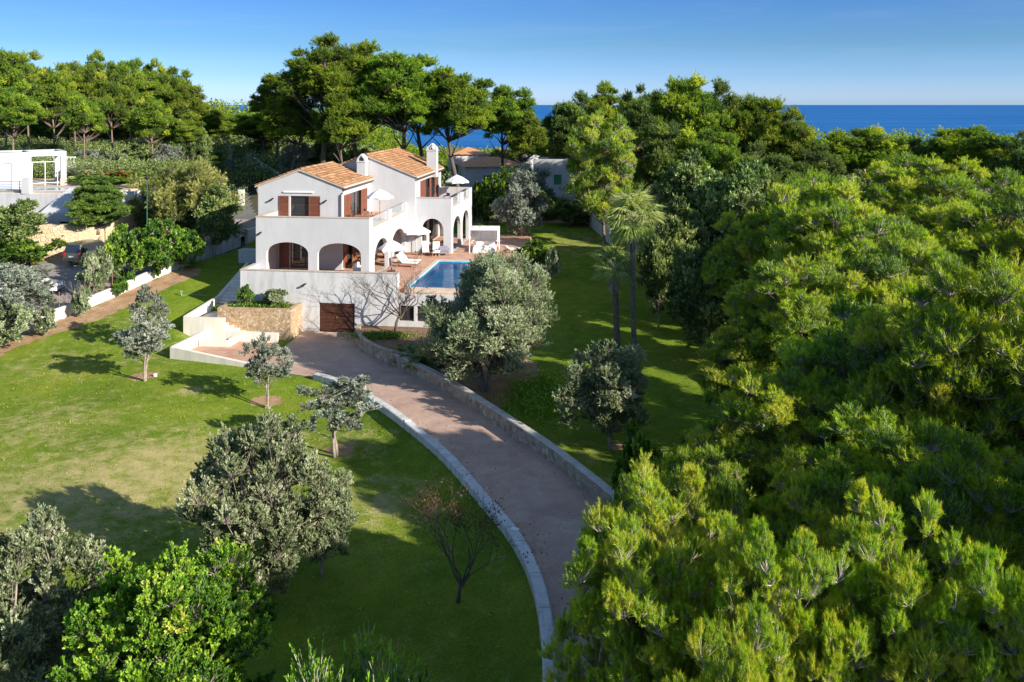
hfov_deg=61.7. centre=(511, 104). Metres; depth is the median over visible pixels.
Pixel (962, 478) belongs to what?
pine tree
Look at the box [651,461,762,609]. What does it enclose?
pine tree
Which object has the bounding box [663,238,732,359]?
broadleaf tree
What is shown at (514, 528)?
garden spotlight
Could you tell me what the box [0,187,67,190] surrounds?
neighbour pool
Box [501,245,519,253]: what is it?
sun lounger
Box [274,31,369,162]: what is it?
pine tree
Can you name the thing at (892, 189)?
pine tree
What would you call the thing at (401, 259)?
sun lounger
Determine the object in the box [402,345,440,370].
cycad
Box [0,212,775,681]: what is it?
lawn
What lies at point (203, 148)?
broadleaf tree
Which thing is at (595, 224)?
garden end wall
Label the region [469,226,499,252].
cabana
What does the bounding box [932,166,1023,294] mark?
pine tree
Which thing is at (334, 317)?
garage door
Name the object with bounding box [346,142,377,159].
broadleaf tree
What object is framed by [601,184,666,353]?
palm tree
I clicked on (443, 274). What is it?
swimming pool
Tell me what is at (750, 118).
pine tree
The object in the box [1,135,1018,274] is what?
ground
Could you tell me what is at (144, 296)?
young olive tree
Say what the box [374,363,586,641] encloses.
fallen leaves
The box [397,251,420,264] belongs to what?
sun lounger
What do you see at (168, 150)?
shrub
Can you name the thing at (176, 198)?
feathery tree
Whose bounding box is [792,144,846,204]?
pine tree
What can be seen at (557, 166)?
neighbour villa
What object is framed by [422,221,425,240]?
glazed door
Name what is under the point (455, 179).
parasol
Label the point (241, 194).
gate post
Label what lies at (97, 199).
conifer
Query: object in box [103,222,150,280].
shrub
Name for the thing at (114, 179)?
shrub
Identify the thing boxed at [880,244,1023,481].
pine tree
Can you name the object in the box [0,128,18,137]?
pine tree
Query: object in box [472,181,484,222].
shrub
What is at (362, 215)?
garden table
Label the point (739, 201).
broadleaf tree
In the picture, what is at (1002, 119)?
sea
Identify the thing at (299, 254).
glazed door
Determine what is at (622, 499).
pine tree
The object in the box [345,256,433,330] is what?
bare tree
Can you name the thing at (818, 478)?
pine tree
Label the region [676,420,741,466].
pine tree
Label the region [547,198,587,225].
broadleaf tree
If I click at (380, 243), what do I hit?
glazed door
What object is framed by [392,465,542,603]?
bare tree
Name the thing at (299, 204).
glazed door
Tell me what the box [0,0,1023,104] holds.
sky
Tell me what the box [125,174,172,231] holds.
feathery tree
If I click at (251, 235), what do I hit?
lane wall
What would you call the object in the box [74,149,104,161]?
shrub
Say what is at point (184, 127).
pine tree
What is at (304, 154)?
olive tree
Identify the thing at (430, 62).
pine tree
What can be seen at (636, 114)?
pine tree
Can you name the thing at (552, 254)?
shrub
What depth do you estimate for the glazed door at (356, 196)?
72.63 m
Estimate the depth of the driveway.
40.46 m
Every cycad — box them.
[388,342,419,364]
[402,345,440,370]
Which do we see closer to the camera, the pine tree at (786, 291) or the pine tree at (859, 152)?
the pine tree at (786, 291)
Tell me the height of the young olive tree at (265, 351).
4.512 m
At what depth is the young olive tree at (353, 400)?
41.12 m
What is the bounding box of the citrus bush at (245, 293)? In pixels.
[236,284,254,303]
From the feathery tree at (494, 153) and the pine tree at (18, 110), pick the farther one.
the feathery tree at (494, 153)
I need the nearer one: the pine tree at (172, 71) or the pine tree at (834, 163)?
the pine tree at (834, 163)
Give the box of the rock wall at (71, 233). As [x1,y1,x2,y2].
[1,213,168,259]
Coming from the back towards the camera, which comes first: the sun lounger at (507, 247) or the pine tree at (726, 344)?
the sun lounger at (507, 247)
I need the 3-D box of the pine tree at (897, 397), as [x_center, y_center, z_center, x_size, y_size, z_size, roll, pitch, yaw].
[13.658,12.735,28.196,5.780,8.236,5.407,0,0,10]
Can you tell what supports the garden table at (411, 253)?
on the white villa at (312, 239)
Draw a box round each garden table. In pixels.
[354,215,371,216]
[403,252,417,258]
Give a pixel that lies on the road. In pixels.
(248, 213)
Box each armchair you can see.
[353,262,360,270]
[438,246,448,255]
[440,193,450,196]
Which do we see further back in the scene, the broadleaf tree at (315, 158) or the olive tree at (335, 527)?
the broadleaf tree at (315, 158)
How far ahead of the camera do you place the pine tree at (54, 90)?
104.53 m
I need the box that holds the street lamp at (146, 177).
[145,175,148,223]
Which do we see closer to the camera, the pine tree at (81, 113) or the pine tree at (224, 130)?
the pine tree at (81, 113)
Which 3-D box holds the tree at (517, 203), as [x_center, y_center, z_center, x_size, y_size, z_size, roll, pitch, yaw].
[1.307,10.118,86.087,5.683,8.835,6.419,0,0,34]
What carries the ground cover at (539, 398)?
on the lawn at (672, 402)
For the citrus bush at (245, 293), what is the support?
in the stone planter
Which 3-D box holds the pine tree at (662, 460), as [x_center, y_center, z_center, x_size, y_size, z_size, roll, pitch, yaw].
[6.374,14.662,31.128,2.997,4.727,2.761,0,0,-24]
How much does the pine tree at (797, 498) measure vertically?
8.054 m
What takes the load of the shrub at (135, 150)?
on the ground at (253, 193)
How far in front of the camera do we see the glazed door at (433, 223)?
83.84 m
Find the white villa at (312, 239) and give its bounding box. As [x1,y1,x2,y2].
[240,143,531,333]
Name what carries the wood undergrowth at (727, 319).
on the ground at (253, 193)
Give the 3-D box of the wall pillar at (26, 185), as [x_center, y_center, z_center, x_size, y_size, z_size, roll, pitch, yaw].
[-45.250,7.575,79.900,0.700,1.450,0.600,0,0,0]
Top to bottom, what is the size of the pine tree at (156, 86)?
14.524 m
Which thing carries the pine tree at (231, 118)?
on the ground at (253, 193)
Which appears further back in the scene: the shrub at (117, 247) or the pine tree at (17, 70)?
the pine tree at (17, 70)
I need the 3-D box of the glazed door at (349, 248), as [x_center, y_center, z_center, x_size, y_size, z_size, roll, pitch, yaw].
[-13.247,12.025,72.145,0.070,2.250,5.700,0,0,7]
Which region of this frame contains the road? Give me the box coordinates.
[209,157,256,219]
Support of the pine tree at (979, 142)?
on the ground at (253, 193)
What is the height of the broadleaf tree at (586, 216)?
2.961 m
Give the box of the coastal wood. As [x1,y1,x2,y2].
[52,97,1023,177]
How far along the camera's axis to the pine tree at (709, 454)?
25.68 m
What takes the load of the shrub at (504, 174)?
on the ground at (253, 193)
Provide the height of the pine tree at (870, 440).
7.938 m
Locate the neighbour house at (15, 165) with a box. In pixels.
[0,149,66,187]
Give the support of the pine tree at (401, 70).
on the ground at (253, 193)
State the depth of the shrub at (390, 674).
19.18 m
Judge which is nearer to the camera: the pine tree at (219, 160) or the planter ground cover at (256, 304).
the planter ground cover at (256, 304)
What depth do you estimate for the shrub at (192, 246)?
71.71 m
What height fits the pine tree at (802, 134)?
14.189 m
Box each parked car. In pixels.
[0,275,64,291]
[62,239,104,262]
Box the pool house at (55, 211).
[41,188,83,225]
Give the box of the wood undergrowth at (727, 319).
[640,221,898,366]
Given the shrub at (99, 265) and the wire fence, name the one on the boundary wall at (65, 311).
the wire fence
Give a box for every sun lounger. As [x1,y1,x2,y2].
[394,254,418,267]
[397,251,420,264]
[422,241,428,255]
[432,241,439,255]
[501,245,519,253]
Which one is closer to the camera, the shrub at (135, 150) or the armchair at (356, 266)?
the armchair at (356, 266)
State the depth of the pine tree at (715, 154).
84.78 m
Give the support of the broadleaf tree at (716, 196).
on the ground at (253, 193)
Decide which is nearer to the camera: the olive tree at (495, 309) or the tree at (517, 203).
the olive tree at (495, 309)
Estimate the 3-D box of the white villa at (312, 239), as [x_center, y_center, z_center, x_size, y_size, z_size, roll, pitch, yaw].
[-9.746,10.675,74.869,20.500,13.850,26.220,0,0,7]
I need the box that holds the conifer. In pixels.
[62,173,135,234]
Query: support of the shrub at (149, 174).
on the terrace
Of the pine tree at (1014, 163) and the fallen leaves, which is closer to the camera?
the fallen leaves
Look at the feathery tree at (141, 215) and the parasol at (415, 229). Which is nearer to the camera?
the parasol at (415, 229)
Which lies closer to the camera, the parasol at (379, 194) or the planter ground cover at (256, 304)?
the planter ground cover at (256, 304)
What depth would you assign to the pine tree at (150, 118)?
98.86 m
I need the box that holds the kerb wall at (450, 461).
[313,372,556,681]
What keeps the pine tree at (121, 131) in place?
on the ground at (253, 193)
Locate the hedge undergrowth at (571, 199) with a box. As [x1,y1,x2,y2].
[464,195,624,219]
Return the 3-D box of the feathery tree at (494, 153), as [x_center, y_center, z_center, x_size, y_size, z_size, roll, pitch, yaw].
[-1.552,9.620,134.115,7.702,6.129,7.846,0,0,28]
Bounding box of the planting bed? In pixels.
[361,325,446,367]
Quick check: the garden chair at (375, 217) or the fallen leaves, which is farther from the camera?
the garden chair at (375, 217)
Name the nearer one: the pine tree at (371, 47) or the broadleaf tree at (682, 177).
the broadleaf tree at (682, 177)
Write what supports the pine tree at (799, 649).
on the lawn at (672, 402)
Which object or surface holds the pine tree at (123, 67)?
on the ground at (253, 193)
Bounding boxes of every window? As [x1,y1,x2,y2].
[399,306,413,320]
[417,306,425,320]
[554,175,561,184]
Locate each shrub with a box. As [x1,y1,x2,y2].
[0,238,54,265]
[0,300,32,346]
[28,143,59,160]
[30,306,57,336]
[46,235,67,246]
[56,167,93,181]
[66,152,81,161]
[67,171,152,183]
[69,284,92,316]
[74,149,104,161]
[74,246,114,293]
[98,150,128,166]
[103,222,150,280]
[111,276,128,295]
[121,144,154,164]
[124,173,157,182]
[129,217,187,276]
[153,143,185,164]
[164,224,206,269]
[169,141,191,159]
[261,288,289,305]
[284,619,441,681]
[357,639,508,681]
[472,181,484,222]
[474,173,507,225]
[493,166,521,220]
[515,239,548,273]
[533,190,558,220]
[545,246,561,280]
[610,417,662,499]
[627,463,673,512]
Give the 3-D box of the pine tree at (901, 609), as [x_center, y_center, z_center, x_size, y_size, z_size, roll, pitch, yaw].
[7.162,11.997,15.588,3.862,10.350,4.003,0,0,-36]
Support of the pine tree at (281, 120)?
on the ground at (253, 193)
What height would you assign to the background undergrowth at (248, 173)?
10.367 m
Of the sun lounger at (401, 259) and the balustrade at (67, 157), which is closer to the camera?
the sun lounger at (401, 259)
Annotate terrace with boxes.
[0,178,139,192]
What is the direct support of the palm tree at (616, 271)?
on the lawn at (672, 402)
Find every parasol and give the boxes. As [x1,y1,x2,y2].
[366,189,393,220]
[378,240,404,271]
[400,224,430,254]
[445,175,468,199]
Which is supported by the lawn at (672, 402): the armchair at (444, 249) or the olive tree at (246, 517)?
the olive tree at (246, 517)
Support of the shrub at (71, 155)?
on the ground at (253, 193)
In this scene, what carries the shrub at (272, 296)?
in the stone planter
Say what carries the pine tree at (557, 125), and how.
on the ground at (253, 193)
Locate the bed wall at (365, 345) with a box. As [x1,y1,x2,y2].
[355,324,415,362]
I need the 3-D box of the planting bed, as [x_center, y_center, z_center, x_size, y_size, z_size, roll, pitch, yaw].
[-7.340,16.490,57.772,8.440,1.020,7.521,0,0,7]
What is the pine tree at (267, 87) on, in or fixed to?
on the ground at (253, 193)
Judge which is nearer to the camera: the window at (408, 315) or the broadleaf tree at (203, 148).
the window at (408, 315)
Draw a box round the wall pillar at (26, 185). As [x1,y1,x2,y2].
[21,178,31,193]
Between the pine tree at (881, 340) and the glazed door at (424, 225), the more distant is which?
the glazed door at (424, 225)
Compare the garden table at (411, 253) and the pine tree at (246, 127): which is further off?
the pine tree at (246, 127)
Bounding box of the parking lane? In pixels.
[0,219,255,309]
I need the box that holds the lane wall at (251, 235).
[245,227,255,243]
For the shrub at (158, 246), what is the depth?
69.27 m
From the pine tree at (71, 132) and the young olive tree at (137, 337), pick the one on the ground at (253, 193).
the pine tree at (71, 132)
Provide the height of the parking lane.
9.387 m
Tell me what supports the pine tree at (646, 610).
on the lawn at (672, 402)
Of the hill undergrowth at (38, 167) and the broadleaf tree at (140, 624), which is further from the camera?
the hill undergrowth at (38, 167)
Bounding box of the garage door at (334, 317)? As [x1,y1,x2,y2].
[320,303,354,332]
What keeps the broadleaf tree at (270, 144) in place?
on the ground at (253, 193)
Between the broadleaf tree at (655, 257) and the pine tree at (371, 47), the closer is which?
the broadleaf tree at (655, 257)
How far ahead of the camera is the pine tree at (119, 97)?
107.16 m
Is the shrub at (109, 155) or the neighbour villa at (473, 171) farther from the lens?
the neighbour villa at (473, 171)
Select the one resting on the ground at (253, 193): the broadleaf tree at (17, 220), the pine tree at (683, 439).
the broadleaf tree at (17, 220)
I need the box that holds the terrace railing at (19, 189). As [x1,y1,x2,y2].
[0,181,20,192]
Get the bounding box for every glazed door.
[291,196,308,215]
[291,243,319,267]
[347,244,360,264]
[352,190,360,216]
[377,239,383,252]
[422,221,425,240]
[426,177,437,196]
[429,219,437,241]
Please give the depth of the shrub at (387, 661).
20.41 m
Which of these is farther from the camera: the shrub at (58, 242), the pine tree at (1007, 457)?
the shrub at (58, 242)
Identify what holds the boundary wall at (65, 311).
on the ground at (253, 193)
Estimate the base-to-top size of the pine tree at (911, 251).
11.975 m
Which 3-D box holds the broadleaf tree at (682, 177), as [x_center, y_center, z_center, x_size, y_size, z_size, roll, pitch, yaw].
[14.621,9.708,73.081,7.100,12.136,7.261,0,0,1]
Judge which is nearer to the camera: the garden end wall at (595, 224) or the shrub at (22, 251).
the shrub at (22, 251)
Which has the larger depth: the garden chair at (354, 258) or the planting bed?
the garden chair at (354, 258)
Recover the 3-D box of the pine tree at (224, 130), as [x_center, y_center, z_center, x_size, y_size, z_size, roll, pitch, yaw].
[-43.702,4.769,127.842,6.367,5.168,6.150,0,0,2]
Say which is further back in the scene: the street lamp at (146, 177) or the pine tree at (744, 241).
the street lamp at (146, 177)
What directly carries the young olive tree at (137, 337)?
on the lawn at (672, 402)
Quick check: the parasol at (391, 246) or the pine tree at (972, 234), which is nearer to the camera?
the pine tree at (972, 234)
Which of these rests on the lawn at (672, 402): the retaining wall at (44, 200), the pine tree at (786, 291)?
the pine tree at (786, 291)
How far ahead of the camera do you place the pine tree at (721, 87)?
97.86 m
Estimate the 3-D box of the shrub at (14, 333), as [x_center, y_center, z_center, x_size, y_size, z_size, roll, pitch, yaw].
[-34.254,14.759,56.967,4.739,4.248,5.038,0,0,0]
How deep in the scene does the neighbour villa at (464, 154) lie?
131.26 m
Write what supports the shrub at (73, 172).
on the terrace
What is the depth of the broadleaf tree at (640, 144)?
94.27 m
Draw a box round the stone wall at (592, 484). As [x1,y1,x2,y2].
[391,353,625,517]
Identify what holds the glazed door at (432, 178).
in the white villa at (312, 239)
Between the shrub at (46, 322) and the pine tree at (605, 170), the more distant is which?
the pine tree at (605, 170)
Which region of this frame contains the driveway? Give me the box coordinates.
[259,331,647,681]
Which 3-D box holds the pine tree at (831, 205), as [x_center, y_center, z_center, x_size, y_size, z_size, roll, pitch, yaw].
[18.168,10.187,49.925,9.840,13.321,8.516,0,0,25]
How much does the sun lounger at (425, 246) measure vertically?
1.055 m
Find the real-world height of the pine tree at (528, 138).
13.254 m
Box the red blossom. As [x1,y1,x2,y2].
[88,168,130,177]
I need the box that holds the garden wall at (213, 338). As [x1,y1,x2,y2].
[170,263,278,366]
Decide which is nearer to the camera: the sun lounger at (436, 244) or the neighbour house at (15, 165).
the sun lounger at (436, 244)
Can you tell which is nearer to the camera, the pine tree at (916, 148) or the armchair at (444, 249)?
the armchair at (444, 249)
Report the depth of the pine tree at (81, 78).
118.96 m
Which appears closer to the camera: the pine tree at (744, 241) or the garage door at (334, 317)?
the pine tree at (744, 241)
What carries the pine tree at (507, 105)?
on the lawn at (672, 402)
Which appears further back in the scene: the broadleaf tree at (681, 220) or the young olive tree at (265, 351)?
the broadleaf tree at (681, 220)
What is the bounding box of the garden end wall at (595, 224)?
[584,213,611,244]
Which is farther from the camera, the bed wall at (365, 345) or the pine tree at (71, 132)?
the pine tree at (71, 132)
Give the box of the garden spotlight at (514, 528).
[510,526,519,530]
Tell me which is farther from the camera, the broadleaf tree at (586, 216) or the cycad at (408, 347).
the broadleaf tree at (586, 216)
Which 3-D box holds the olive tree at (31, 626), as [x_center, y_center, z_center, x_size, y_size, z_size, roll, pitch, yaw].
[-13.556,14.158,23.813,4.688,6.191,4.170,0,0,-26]
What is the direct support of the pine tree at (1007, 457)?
on the lawn at (672, 402)
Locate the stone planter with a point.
(284, 322)
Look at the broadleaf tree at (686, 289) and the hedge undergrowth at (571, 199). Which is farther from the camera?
the hedge undergrowth at (571, 199)
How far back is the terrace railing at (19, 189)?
80.07 m
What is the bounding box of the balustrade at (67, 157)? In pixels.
[52,156,75,171]
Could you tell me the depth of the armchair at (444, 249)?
74.68 m
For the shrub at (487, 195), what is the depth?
95.44 m
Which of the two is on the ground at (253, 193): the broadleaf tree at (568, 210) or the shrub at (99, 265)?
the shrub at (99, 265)
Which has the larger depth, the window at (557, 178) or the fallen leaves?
the window at (557, 178)
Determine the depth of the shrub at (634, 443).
32.91 m
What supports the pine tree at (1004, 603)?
on the lawn at (672, 402)
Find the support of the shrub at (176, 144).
on the ground at (253, 193)
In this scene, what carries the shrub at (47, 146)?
on the ground at (253, 193)
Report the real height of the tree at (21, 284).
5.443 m
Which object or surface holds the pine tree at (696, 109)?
on the ground at (253, 193)
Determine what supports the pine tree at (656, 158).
on the lawn at (672, 402)
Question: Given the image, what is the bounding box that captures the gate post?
[237,189,244,205]
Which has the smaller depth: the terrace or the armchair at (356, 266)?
the armchair at (356, 266)
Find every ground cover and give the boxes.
[227,300,293,307]
[328,328,427,341]
[488,364,583,438]
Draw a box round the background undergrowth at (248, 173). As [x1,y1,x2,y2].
[210,133,997,200]
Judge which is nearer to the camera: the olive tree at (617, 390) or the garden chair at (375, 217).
the olive tree at (617, 390)
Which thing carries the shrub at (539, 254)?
on the lawn at (672, 402)
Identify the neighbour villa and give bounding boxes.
[448,147,489,177]
[455,157,519,191]
[515,154,538,167]
[533,157,569,195]
[546,188,580,200]
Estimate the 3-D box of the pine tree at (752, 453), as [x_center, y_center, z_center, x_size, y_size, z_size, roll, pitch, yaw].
[8.744,12.913,29.287,5.579,8.192,6.056,0,0,16]
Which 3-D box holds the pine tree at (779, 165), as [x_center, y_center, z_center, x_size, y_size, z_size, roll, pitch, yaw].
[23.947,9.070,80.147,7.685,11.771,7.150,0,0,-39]
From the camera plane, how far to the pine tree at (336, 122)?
96.32 m
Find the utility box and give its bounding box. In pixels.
[238,248,255,262]
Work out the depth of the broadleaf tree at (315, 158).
110.60 m
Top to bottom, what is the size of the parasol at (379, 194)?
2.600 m
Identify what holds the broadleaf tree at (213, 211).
on the lawn at (672, 402)
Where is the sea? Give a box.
[68,105,1023,150]
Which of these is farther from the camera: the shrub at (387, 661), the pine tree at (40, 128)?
the pine tree at (40, 128)
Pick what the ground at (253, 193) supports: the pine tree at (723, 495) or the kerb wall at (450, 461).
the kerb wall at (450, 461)
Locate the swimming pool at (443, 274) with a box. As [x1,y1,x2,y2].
[404,259,472,293]
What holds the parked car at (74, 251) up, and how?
on the parking lane
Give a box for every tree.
[0,47,35,149]
[0,80,46,149]
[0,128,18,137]
[0,198,45,247]
[0,261,56,338]
[0,502,111,681]
[10,116,70,141]
[12,49,53,147]
[24,66,79,143]
[36,113,98,142]
[45,533,280,681]
[53,59,99,147]
[55,280,103,314]
[58,93,109,158]
[80,47,117,141]
[88,116,141,143]
[89,69,143,150]
[109,312,174,380]
[112,56,147,144]
[121,97,175,161]
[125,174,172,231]
[128,283,169,332]
[129,57,172,148]
[139,156,242,237]
[148,126,209,143]
[157,64,193,140]
[162,82,207,118]
[167,111,206,160]
[175,404,339,600]
[185,128,213,161]
[186,102,228,133]
[192,183,236,256]
[204,152,229,166]
[206,120,237,141]
[223,113,256,145]
[228,113,271,157]
[237,331,294,408]
[247,72,288,169]
[247,135,296,161]
[255,95,317,170]
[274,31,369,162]
[278,142,315,174]
[288,461,358,577]
[295,374,382,457]
[307,141,350,163]
[310,81,382,163]
[320,39,387,157]
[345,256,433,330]
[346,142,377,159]
[348,49,437,150]
[388,51,468,157]
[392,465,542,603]
[413,245,559,392]
[416,65,497,220]
[481,83,537,178]
[489,146,523,162]
[489,161,555,235]
[505,109,549,165]
[537,447,748,681]
[539,90,592,177]
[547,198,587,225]
[552,339,650,448]
[562,107,637,248]
[573,201,604,223]
[576,472,641,650]
[582,79,637,128]
[588,244,640,351]
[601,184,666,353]
[611,81,653,155]
[624,113,684,205]
[626,140,649,224]
[636,223,678,329]
[639,193,709,320]
[641,69,735,144]
[644,148,722,229]
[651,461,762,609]
[654,439,756,528]
[657,442,712,474]
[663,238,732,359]
[663,590,795,681]
[673,124,744,177]
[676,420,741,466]
[684,363,841,503]
[684,511,877,681]
[685,311,790,437]
[689,158,770,251]
[700,206,795,329]
[710,76,745,174]
[719,184,802,278]
[720,251,867,396]
[721,92,792,157]
[724,139,802,200]
[738,444,912,592]
[739,467,909,633]
[748,166,914,322]
[758,104,827,177]
[762,291,901,446]
[786,397,971,530]
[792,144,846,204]
[795,476,992,681]
[813,211,965,353]
[824,123,909,193]
[842,296,1023,464]
[842,414,1023,654]
[850,151,1001,275]
[866,387,1018,486]
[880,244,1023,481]
[895,136,953,198]
[924,124,1021,184]
[927,542,1023,681]
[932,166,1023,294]
[949,445,1023,655]
[982,129,1023,187]
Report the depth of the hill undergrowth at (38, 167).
99.68 m
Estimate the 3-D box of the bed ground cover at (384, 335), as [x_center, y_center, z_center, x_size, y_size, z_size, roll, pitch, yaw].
[-8.825,15.869,58.843,7.674,0.449,3.115,0,0,0]
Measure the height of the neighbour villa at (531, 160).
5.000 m
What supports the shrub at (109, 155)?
on the ground at (253, 193)
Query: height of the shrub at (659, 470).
5.863 m
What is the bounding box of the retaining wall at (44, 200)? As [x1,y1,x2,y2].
[0,190,157,235]
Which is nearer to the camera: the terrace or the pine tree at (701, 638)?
the pine tree at (701, 638)
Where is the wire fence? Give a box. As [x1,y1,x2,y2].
[38,272,112,309]
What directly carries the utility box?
on the lawn at (672, 402)
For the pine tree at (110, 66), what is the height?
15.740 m
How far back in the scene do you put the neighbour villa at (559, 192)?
107.08 m
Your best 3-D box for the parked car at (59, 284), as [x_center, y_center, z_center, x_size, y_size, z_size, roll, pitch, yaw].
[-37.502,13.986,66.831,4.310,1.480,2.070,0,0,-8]
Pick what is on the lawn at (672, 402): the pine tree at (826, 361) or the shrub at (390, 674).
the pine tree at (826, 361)
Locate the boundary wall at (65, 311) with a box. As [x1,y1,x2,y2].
[6,234,240,334]
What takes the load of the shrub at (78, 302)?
on the lawn at (672, 402)
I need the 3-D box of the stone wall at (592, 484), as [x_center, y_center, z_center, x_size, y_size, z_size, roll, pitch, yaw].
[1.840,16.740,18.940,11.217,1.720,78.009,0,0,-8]
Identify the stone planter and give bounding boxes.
[217,301,301,339]
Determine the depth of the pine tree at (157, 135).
131.42 m
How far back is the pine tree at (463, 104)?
98.11 m
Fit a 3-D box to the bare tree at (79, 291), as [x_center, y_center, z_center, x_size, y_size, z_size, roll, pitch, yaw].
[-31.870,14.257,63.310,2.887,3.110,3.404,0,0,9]
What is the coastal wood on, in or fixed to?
on the ground at (253, 193)
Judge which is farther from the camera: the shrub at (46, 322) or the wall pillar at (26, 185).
the wall pillar at (26, 185)
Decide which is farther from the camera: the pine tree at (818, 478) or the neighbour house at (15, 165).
the neighbour house at (15, 165)
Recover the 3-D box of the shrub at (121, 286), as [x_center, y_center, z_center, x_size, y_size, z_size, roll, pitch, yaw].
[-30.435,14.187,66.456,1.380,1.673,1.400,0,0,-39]
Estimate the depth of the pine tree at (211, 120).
119.13 m
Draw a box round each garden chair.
[352,257,359,268]
[372,212,377,222]
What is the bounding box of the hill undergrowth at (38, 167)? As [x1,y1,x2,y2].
[0,135,248,214]
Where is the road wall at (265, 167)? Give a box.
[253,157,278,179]
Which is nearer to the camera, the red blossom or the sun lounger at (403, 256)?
the sun lounger at (403, 256)
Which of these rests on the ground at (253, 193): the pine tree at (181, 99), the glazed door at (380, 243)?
the pine tree at (181, 99)
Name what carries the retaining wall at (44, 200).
on the ground at (253, 193)
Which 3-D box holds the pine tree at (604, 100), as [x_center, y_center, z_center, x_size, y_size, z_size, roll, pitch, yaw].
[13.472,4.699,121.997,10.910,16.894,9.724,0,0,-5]
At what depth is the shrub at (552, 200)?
99.46 m
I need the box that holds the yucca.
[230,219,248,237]
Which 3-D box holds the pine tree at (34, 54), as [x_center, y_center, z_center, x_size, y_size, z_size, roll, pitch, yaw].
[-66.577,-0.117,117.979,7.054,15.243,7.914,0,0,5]
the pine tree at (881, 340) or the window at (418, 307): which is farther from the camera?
the window at (418, 307)
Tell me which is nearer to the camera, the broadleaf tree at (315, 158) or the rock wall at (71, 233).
the rock wall at (71, 233)

